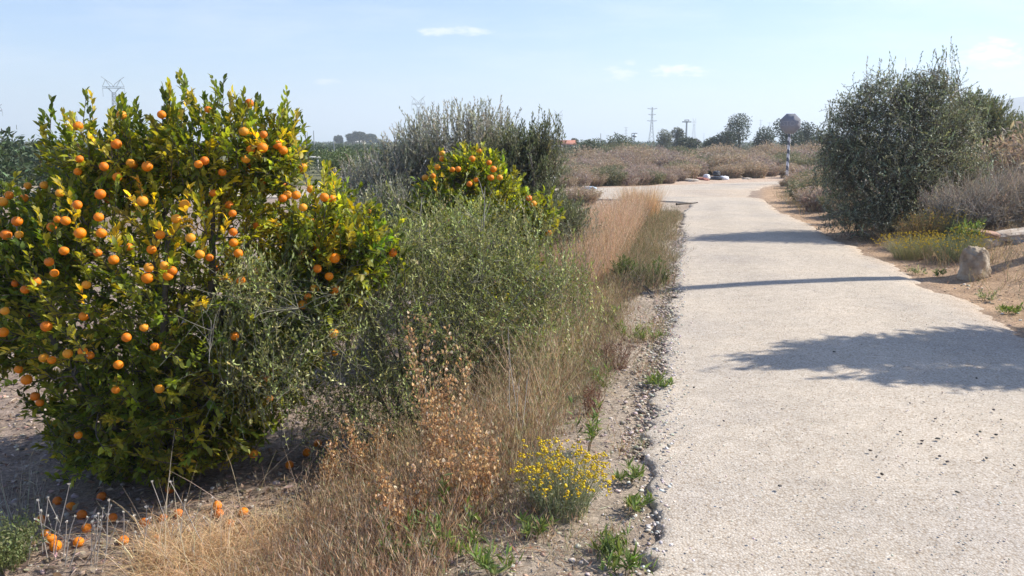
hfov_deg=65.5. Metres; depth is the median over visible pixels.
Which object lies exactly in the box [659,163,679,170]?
scrub bush
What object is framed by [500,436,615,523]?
everlasting bush
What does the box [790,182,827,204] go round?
scrub bush
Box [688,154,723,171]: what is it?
scrub bush
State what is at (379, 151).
orchard tree
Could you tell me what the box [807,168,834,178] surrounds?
scrub bush
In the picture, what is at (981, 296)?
green weed
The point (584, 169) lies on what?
scrub bush
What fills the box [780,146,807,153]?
scrub bush
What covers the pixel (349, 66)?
sky
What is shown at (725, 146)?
scrub bush
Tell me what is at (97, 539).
dead stalk
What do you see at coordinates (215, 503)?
fallen orange
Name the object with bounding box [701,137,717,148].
tree
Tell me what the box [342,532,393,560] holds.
green weed
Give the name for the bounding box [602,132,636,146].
tree
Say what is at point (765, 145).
scrub bush
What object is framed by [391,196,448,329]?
bare sapling
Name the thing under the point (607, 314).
green weed
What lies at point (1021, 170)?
dry shrub
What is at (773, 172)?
scrub bush
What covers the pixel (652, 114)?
pylon
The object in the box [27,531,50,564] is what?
dead stalk
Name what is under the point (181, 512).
fallen orange
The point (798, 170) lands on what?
scrub bush
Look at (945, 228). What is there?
everlasting bush
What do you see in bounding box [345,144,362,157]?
orchard tree
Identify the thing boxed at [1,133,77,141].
hill
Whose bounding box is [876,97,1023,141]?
hill
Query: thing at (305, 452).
fallen orange
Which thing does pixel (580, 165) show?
scrub bush
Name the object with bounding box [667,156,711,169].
scrub bush
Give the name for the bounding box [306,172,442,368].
olive shrub
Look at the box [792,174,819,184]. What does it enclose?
scrub bush
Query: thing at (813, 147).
scrub bush
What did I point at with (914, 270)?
green weed
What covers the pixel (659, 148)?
scrub bush
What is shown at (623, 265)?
weed
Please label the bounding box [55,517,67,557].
dead stalk
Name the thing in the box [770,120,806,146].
tree
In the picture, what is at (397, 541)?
green weed
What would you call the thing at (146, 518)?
dead stalk
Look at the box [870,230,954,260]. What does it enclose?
everlasting bush
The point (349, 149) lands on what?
orchard tree
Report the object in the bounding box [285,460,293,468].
fallen orange
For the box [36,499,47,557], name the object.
dead stalk
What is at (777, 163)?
scrub bush
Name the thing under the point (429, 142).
olive tree
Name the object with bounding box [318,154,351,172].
orchard tree
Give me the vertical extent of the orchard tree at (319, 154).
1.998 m
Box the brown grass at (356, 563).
[164,373,562,575]
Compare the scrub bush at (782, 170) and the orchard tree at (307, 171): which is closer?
the scrub bush at (782, 170)
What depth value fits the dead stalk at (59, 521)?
4.02 m
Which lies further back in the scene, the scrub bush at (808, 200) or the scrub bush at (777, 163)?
the scrub bush at (777, 163)
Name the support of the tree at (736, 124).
on the ground at (598, 506)
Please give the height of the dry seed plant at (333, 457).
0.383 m
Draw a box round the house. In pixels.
[559,140,575,146]
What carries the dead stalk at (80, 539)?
on the ground at (598, 506)
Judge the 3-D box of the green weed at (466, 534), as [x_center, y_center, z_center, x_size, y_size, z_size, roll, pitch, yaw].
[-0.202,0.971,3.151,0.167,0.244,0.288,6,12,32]
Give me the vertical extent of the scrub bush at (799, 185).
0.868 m
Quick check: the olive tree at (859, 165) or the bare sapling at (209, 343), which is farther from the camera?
the olive tree at (859, 165)
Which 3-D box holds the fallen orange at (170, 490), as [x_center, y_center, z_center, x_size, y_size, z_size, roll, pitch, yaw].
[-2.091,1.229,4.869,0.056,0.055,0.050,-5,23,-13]
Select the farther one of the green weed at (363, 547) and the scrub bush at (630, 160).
the scrub bush at (630, 160)
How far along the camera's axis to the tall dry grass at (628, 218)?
10.37 m
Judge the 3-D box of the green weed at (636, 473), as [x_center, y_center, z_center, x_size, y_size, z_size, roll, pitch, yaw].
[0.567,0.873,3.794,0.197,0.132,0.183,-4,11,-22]
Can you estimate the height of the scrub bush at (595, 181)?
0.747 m
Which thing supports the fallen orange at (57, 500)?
on the ground at (598, 506)
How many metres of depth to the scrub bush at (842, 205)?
16.09 m
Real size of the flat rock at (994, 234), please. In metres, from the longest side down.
0.424 x 0.300 x 0.098 m
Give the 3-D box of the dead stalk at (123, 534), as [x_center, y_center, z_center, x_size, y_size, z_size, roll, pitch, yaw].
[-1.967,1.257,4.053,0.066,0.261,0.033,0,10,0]
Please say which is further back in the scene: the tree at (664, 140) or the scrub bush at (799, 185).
the tree at (664, 140)
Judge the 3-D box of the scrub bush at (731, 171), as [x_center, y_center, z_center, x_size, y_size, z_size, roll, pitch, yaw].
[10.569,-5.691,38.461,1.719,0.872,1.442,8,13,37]
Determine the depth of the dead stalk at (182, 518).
4.03 m
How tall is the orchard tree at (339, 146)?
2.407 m
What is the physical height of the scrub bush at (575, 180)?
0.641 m
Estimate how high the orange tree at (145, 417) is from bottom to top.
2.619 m
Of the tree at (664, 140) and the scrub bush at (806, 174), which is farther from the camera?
the tree at (664, 140)
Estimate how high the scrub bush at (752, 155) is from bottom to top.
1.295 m
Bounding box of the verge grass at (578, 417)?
[419,271,680,575]
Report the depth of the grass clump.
16.68 m
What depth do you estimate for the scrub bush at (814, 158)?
42.72 m
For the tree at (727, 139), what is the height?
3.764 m
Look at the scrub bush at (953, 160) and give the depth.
17.30 m
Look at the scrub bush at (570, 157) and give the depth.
50.60 m
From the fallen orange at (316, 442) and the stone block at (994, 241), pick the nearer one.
the fallen orange at (316, 442)
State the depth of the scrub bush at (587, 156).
51.53 m
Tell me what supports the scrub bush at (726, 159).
on the ground at (598, 506)
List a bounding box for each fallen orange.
[35,515,45,523]
[45,534,56,543]
[49,540,61,551]
[52,496,61,504]
[66,502,75,509]
[73,537,83,546]
[76,510,86,519]
[81,523,91,532]
[96,492,106,500]
[108,513,117,522]
[118,535,128,544]
[139,518,149,528]
[158,513,167,521]
[165,485,174,493]
[174,509,182,517]
[213,500,221,509]
[214,509,223,517]
[238,507,247,515]
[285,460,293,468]
[302,448,309,456]
[314,440,321,446]
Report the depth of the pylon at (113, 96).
466.78 m
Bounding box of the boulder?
[957,246,991,280]
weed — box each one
[0,451,53,532]
[0,504,55,573]
[330,482,362,517]
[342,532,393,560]
[361,485,380,534]
[372,507,425,575]
[400,500,442,571]
[430,491,486,561]
[431,464,454,535]
[460,535,523,575]
[513,509,560,539]
[560,345,603,365]
[565,395,608,453]
[581,381,606,415]
[584,537,657,575]
[585,354,617,394]
[587,325,642,370]
[595,518,634,557]
[596,303,623,327]
[608,253,674,300]
[609,454,649,483]
[614,320,652,340]
[623,490,658,513]
[626,325,666,341]
[644,369,680,386]
[903,264,927,273]
[931,268,950,276]
[946,215,986,242]
[976,287,998,301]
[995,301,1023,313]
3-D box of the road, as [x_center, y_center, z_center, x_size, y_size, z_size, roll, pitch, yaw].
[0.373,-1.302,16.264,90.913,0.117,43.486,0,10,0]
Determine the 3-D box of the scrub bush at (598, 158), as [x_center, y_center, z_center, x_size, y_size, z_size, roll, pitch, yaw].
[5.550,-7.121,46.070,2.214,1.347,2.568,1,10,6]
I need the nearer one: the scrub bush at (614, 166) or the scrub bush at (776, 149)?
the scrub bush at (614, 166)
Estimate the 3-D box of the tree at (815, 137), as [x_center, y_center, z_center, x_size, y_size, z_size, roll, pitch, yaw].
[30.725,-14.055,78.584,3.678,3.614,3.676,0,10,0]
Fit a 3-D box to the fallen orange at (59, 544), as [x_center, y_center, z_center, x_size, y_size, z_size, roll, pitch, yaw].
[-2.354,1.330,4.108,0.060,0.060,0.053,31,-14,-1]
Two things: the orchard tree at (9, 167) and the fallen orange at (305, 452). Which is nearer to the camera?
the fallen orange at (305, 452)
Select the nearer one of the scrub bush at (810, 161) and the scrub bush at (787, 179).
the scrub bush at (787, 179)
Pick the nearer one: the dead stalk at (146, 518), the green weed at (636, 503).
the green weed at (636, 503)
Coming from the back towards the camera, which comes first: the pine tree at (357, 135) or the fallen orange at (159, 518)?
the pine tree at (357, 135)
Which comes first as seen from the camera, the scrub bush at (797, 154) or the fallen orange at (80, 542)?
the fallen orange at (80, 542)
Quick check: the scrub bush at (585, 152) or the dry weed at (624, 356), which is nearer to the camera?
the dry weed at (624, 356)
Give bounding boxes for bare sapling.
[175,304,219,362]
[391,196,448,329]
[450,176,492,252]
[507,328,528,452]
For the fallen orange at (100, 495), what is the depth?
4.78 m
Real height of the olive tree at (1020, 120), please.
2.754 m
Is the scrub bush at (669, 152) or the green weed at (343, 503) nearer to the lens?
the green weed at (343, 503)
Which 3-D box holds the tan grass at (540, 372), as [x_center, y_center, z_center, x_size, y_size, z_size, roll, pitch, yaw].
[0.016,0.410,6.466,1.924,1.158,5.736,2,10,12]
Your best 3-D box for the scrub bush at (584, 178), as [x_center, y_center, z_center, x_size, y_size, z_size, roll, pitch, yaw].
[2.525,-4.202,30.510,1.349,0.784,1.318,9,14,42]
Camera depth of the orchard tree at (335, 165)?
45.58 m
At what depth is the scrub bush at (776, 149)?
63.42 m
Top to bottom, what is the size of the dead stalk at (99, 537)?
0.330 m
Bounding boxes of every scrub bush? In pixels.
[534,164,577,181]
[554,174,580,187]
[556,156,576,162]
[557,149,580,157]
[558,183,605,205]
[559,152,586,162]
[563,159,594,165]
[564,161,600,172]
[567,169,593,186]
[569,145,610,157]
[569,162,594,168]
[572,166,596,172]
[577,155,615,165]
[579,151,605,161]
[583,169,608,186]
[588,165,628,185]
[591,156,632,167]
[592,154,622,163]
[593,143,612,152]
[599,163,626,170]
[604,147,637,162]
[605,141,640,153]
[612,142,638,153]
[614,169,642,185]
[616,156,649,165]
[618,143,656,155]
[618,146,655,159]
[622,167,654,185]
[625,162,669,172]
[630,154,658,166]
[639,150,670,158]
[641,169,666,184]
[644,143,666,151]
[644,149,685,167]
[652,169,681,183]
[654,147,682,157]
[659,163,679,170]
[660,154,707,165]
[663,159,701,169]
[664,168,690,180]
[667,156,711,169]
[669,145,692,152]
[671,160,700,178]
[676,150,704,156]
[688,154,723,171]
[692,150,729,160]
[696,144,744,154]
[698,167,708,176]
[707,150,755,169]
[708,142,742,151]
[710,165,724,176]
[715,161,747,177]
[725,155,772,164]
[739,152,774,159]
[741,159,773,177]
[747,151,773,158]
[747,152,778,162]
[752,160,781,176]
[754,140,784,152]
[758,158,784,174]
[762,144,800,155]
[766,150,809,158]
[775,154,808,165]
[775,161,802,177]
[776,180,785,185]
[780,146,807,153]
[782,172,801,188]
[782,174,834,202]
[784,163,827,177]
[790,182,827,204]
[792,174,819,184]
[793,185,842,211]
[794,167,821,179]
[795,141,822,152]
[795,148,813,156]
[800,159,817,167]
[806,153,841,165]
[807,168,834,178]
[818,190,877,215]
[830,191,872,222]
[875,140,996,173]
[968,121,1023,197]
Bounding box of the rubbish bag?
[710,176,722,179]
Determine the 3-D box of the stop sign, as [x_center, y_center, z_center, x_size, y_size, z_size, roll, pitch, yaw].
[11.135,-5.531,32.079,0.790,2.913,0.126,1,10,6]
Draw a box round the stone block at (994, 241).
[974,237,1003,248]
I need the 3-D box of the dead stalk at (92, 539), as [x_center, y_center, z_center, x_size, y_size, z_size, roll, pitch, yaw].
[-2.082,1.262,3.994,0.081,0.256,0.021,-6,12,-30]
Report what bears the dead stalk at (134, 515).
on the ground at (598, 506)
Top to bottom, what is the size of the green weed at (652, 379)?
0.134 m
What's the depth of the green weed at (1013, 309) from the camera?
7.65 m
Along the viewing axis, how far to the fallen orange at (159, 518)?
4.46 m
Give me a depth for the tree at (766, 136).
109.04 m
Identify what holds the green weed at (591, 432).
on the ground at (598, 506)
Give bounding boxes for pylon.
[102,77,124,132]
[411,96,424,133]
[647,107,656,141]
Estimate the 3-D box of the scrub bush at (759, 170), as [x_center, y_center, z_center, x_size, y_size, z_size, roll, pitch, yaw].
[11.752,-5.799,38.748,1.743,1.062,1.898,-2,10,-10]
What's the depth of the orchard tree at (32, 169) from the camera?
32.94 m
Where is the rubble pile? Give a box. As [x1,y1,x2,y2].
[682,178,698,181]
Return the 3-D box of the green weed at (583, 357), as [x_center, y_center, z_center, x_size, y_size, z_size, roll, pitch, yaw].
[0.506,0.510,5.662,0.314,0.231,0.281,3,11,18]
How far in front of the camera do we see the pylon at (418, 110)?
605.03 m
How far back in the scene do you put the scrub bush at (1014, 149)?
15.75 m
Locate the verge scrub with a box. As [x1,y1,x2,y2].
[384,262,655,536]
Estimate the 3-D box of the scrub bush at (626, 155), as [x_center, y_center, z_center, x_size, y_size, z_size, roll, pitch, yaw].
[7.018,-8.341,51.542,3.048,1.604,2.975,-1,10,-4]
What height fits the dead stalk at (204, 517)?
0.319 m
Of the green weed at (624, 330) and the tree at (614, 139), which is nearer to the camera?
the green weed at (624, 330)
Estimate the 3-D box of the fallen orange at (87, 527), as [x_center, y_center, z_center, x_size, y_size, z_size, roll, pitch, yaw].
[-2.295,1.296,4.295,0.048,0.054,0.054,-25,-7,-40]
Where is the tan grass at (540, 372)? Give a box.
[246,255,633,554]
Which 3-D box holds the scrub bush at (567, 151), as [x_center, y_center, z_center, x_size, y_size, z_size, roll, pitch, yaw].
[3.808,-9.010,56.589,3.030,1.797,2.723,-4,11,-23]
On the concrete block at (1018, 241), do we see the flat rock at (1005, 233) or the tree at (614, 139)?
the flat rock at (1005, 233)
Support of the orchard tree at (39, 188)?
on the ground at (598, 506)
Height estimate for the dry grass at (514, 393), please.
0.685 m
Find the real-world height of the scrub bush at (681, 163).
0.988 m
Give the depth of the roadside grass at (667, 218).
11.19 m
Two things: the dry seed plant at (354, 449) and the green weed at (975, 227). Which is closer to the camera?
the dry seed plant at (354, 449)
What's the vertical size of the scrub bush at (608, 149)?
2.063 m
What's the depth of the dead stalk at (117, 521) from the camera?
4.05 m
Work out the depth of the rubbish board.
36.02 m
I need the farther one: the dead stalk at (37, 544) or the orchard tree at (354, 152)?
the orchard tree at (354, 152)
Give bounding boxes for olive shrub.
[162,171,616,479]
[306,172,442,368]
[545,192,605,264]
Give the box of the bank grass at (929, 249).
[773,181,1023,305]
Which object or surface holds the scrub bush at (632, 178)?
on the ground at (598, 506)
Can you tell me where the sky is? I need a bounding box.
[0,0,1023,141]
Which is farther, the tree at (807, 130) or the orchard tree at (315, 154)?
the tree at (807, 130)
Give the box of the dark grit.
[693,351,1020,502]
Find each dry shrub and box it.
[892,209,949,245]
[916,159,1023,230]
[930,152,1023,198]
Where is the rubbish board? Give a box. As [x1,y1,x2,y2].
[695,177,709,180]
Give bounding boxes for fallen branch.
[676,202,697,204]
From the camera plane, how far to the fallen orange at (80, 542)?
4.13 m
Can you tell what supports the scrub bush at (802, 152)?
on the ground at (598, 506)
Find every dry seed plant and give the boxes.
[316,438,342,492]
[333,413,394,491]
[367,459,432,557]
[402,309,471,504]
[430,408,501,530]
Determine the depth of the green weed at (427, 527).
3.13 m
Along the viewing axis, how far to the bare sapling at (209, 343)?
4.10 m
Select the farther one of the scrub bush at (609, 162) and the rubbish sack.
the scrub bush at (609, 162)
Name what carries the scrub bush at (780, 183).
on the ground at (598, 506)
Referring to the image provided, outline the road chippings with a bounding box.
[619,234,1023,575]
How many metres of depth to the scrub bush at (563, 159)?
45.98 m
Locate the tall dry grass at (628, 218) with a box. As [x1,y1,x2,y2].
[439,181,657,340]
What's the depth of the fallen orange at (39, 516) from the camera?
4.48 m
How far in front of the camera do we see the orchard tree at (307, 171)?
45.79 m
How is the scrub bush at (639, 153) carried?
on the ground at (598, 506)
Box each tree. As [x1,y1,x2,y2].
[0,67,412,493]
[0,125,33,182]
[0,146,35,213]
[1,143,64,185]
[8,131,95,181]
[16,129,116,221]
[298,154,313,179]
[302,152,314,169]
[306,143,326,155]
[308,149,324,164]
[311,94,544,312]
[312,147,350,171]
[317,150,360,178]
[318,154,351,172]
[326,145,337,152]
[333,135,343,143]
[333,144,346,153]
[338,146,356,165]
[345,134,356,143]
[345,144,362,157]
[351,131,365,142]
[352,149,369,167]
[360,133,377,142]
[360,146,388,165]
[372,139,386,143]
[387,140,565,360]
[478,104,591,265]
[573,138,606,152]
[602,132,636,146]
[655,129,673,148]
[670,127,685,147]
[675,136,701,150]
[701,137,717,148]
[709,131,737,148]
[725,113,752,147]
[752,125,775,149]
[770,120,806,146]
[795,121,816,148]
[807,127,840,146]
[809,36,1007,242]
[949,85,1023,158]
[1005,111,1023,152]
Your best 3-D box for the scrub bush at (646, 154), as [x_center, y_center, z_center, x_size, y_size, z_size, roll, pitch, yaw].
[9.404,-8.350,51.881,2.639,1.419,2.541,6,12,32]
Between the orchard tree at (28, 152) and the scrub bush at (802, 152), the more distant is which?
the scrub bush at (802, 152)
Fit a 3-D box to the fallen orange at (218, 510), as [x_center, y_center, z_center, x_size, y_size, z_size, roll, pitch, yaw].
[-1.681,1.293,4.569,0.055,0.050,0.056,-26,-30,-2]
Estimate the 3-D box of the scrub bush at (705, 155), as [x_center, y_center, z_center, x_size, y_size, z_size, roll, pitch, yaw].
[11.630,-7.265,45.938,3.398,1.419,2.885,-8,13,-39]
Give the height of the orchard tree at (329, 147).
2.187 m
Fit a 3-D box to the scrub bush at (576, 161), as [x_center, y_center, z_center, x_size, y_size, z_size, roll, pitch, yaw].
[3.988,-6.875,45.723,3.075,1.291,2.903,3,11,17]
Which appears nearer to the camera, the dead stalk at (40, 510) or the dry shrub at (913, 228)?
the dead stalk at (40, 510)
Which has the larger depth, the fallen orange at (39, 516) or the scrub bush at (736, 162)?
the scrub bush at (736, 162)
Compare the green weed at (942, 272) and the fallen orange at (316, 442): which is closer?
the fallen orange at (316, 442)
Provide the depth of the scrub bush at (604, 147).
65.67 m
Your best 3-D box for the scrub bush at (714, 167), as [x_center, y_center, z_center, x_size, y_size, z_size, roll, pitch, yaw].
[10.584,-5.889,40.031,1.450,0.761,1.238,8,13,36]
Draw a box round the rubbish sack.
[713,171,720,175]
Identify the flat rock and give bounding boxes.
[968,228,1001,238]
[996,227,1023,240]
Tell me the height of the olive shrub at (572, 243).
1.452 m
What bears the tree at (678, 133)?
on the ground at (598, 506)
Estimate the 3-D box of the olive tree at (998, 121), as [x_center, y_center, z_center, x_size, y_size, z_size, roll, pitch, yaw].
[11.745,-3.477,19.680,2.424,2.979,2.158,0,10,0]
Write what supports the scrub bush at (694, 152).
on the ground at (598, 506)
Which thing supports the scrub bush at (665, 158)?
on the ground at (598, 506)
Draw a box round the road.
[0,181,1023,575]
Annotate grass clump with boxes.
[613,183,666,222]
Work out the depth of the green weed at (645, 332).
6.56 m
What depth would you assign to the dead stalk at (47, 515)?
4.07 m
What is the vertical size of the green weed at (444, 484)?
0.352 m
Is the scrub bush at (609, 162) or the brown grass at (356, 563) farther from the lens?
the scrub bush at (609, 162)
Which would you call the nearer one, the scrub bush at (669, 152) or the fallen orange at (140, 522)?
the fallen orange at (140, 522)
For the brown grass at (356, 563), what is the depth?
3.54 m
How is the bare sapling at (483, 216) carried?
on the ground at (598, 506)
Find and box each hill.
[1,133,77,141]
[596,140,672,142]
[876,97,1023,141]
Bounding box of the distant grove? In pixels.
[5,140,913,154]
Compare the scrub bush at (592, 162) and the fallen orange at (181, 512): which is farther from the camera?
the scrub bush at (592, 162)
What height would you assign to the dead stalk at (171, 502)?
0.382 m
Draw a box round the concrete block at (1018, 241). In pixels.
[1005,240,1023,244]
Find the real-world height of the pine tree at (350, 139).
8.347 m
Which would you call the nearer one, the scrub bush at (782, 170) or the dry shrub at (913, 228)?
the dry shrub at (913, 228)
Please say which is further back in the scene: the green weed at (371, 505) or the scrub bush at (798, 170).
the scrub bush at (798, 170)
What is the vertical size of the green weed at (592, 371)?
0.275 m
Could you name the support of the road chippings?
on the ground at (598, 506)
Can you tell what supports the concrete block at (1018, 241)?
on the ground at (598, 506)
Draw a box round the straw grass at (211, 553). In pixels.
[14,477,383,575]
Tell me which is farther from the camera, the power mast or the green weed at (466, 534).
the power mast
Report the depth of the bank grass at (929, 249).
10.68 m
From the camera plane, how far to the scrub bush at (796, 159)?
42.37 m
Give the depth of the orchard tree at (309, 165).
58.94 m
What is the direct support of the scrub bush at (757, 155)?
on the ground at (598, 506)
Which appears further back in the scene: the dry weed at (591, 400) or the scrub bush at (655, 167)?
the scrub bush at (655, 167)
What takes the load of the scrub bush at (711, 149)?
on the ground at (598, 506)
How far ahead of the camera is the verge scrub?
4.70 m
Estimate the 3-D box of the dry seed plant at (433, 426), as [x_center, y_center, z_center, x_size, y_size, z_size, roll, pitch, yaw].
[-0.372,0.614,3.950,0.370,1.010,0.387,0,10,0]
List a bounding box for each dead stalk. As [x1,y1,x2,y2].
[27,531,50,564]
[34,515,76,564]
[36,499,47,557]
[39,496,47,553]
[46,514,57,554]
[48,483,69,559]
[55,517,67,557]
[69,516,100,567]
[85,504,111,565]
[90,515,103,565]
[91,512,99,564]
[93,507,104,568]
[95,515,118,559]
[101,499,109,572]
[120,511,129,559]
[133,514,150,553]
[140,506,148,562]
[151,481,173,543]
[170,480,205,546]
[179,499,195,546]
[203,497,214,537]
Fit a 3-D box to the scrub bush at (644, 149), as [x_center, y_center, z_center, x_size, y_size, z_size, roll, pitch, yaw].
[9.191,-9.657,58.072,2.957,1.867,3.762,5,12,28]
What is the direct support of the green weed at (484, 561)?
on the ground at (598, 506)
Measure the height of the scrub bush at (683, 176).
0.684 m
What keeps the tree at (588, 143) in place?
on the ground at (598, 506)
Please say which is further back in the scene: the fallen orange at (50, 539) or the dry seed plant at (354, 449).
the dry seed plant at (354, 449)
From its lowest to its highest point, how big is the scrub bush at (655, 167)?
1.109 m
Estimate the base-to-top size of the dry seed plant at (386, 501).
0.443 m
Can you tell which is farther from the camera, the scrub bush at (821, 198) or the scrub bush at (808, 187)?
the scrub bush at (808, 187)
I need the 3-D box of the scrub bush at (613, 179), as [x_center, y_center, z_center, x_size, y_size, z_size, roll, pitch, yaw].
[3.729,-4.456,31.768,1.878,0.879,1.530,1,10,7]
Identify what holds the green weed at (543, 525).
on the ground at (598, 506)
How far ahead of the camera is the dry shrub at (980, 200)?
12.11 m
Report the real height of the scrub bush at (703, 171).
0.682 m
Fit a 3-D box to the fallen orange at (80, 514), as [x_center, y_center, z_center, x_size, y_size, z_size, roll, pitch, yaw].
[-2.430,1.282,4.498,0.057,0.057,0.051,-4,9,-13]
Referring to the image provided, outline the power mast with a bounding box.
[682,120,690,135]
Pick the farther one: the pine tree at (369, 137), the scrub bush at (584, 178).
the pine tree at (369, 137)
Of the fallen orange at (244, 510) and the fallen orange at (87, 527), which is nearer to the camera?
the fallen orange at (87, 527)
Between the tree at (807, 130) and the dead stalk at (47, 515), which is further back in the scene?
the tree at (807, 130)
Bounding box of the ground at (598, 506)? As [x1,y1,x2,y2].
[0,150,1023,575]
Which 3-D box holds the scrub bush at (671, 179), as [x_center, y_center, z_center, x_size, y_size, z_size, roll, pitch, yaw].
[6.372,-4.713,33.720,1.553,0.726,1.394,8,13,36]
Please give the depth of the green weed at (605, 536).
3.12 m
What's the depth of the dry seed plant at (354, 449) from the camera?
4.56 m
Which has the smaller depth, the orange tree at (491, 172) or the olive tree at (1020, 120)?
the orange tree at (491, 172)
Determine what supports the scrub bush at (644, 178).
on the ground at (598, 506)
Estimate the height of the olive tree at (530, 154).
2.636 m
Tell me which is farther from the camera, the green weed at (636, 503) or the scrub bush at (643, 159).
the scrub bush at (643, 159)
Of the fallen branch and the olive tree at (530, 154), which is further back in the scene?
the fallen branch
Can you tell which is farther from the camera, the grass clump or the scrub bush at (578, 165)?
the scrub bush at (578, 165)
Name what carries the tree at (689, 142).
on the ground at (598, 506)
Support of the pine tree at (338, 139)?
on the ground at (598, 506)
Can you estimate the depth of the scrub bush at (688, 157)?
42.42 m
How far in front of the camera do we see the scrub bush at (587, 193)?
21.94 m
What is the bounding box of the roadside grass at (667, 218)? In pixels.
[597,204,697,292]
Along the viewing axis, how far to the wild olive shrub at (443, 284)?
5.26 m
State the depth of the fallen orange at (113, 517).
4.43 m
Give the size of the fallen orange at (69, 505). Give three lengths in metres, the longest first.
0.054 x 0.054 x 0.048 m
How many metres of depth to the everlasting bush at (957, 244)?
10.66 m
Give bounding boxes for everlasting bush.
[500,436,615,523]
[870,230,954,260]
[901,206,978,242]
[919,226,998,262]
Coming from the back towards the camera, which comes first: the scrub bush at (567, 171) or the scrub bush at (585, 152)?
the scrub bush at (585, 152)
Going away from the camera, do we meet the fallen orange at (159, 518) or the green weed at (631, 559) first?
the green weed at (631, 559)
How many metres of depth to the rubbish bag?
36.50 m
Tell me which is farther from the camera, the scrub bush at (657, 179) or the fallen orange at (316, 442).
the scrub bush at (657, 179)
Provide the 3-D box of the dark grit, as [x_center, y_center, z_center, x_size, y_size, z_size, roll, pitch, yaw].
[2.551,0.512,5.808,1.800,0.014,5.590,5,12,27]
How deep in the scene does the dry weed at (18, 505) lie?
4.49 m
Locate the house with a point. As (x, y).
(570, 143)
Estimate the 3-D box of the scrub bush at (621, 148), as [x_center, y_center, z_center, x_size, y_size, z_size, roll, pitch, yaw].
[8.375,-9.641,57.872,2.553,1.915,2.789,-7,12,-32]
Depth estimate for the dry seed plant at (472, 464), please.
3.47 m
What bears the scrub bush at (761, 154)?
on the ground at (598, 506)
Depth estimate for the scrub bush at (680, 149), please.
65.55 m
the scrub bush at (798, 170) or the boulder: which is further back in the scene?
the scrub bush at (798, 170)
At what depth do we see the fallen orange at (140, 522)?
4.39 m
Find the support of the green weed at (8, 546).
on the ground at (598, 506)
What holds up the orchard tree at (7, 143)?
on the ground at (598, 506)
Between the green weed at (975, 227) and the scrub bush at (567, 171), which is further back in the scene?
the scrub bush at (567, 171)
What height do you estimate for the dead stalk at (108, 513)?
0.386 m
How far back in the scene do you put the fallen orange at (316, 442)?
5.62 m
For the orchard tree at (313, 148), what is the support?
on the ground at (598, 506)
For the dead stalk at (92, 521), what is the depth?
3.98 m
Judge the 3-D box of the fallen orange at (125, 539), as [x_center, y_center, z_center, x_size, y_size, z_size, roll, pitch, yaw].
[-2.057,1.337,4.216,0.055,0.049,0.055,10,13,28]
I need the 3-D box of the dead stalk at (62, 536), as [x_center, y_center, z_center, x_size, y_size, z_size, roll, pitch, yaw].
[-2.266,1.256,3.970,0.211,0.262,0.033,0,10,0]
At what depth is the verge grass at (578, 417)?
3.40 m
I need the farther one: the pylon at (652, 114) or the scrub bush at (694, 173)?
the pylon at (652, 114)
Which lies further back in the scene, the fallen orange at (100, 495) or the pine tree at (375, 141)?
the pine tree at (375, 141)
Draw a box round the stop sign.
[780,114,800,177]

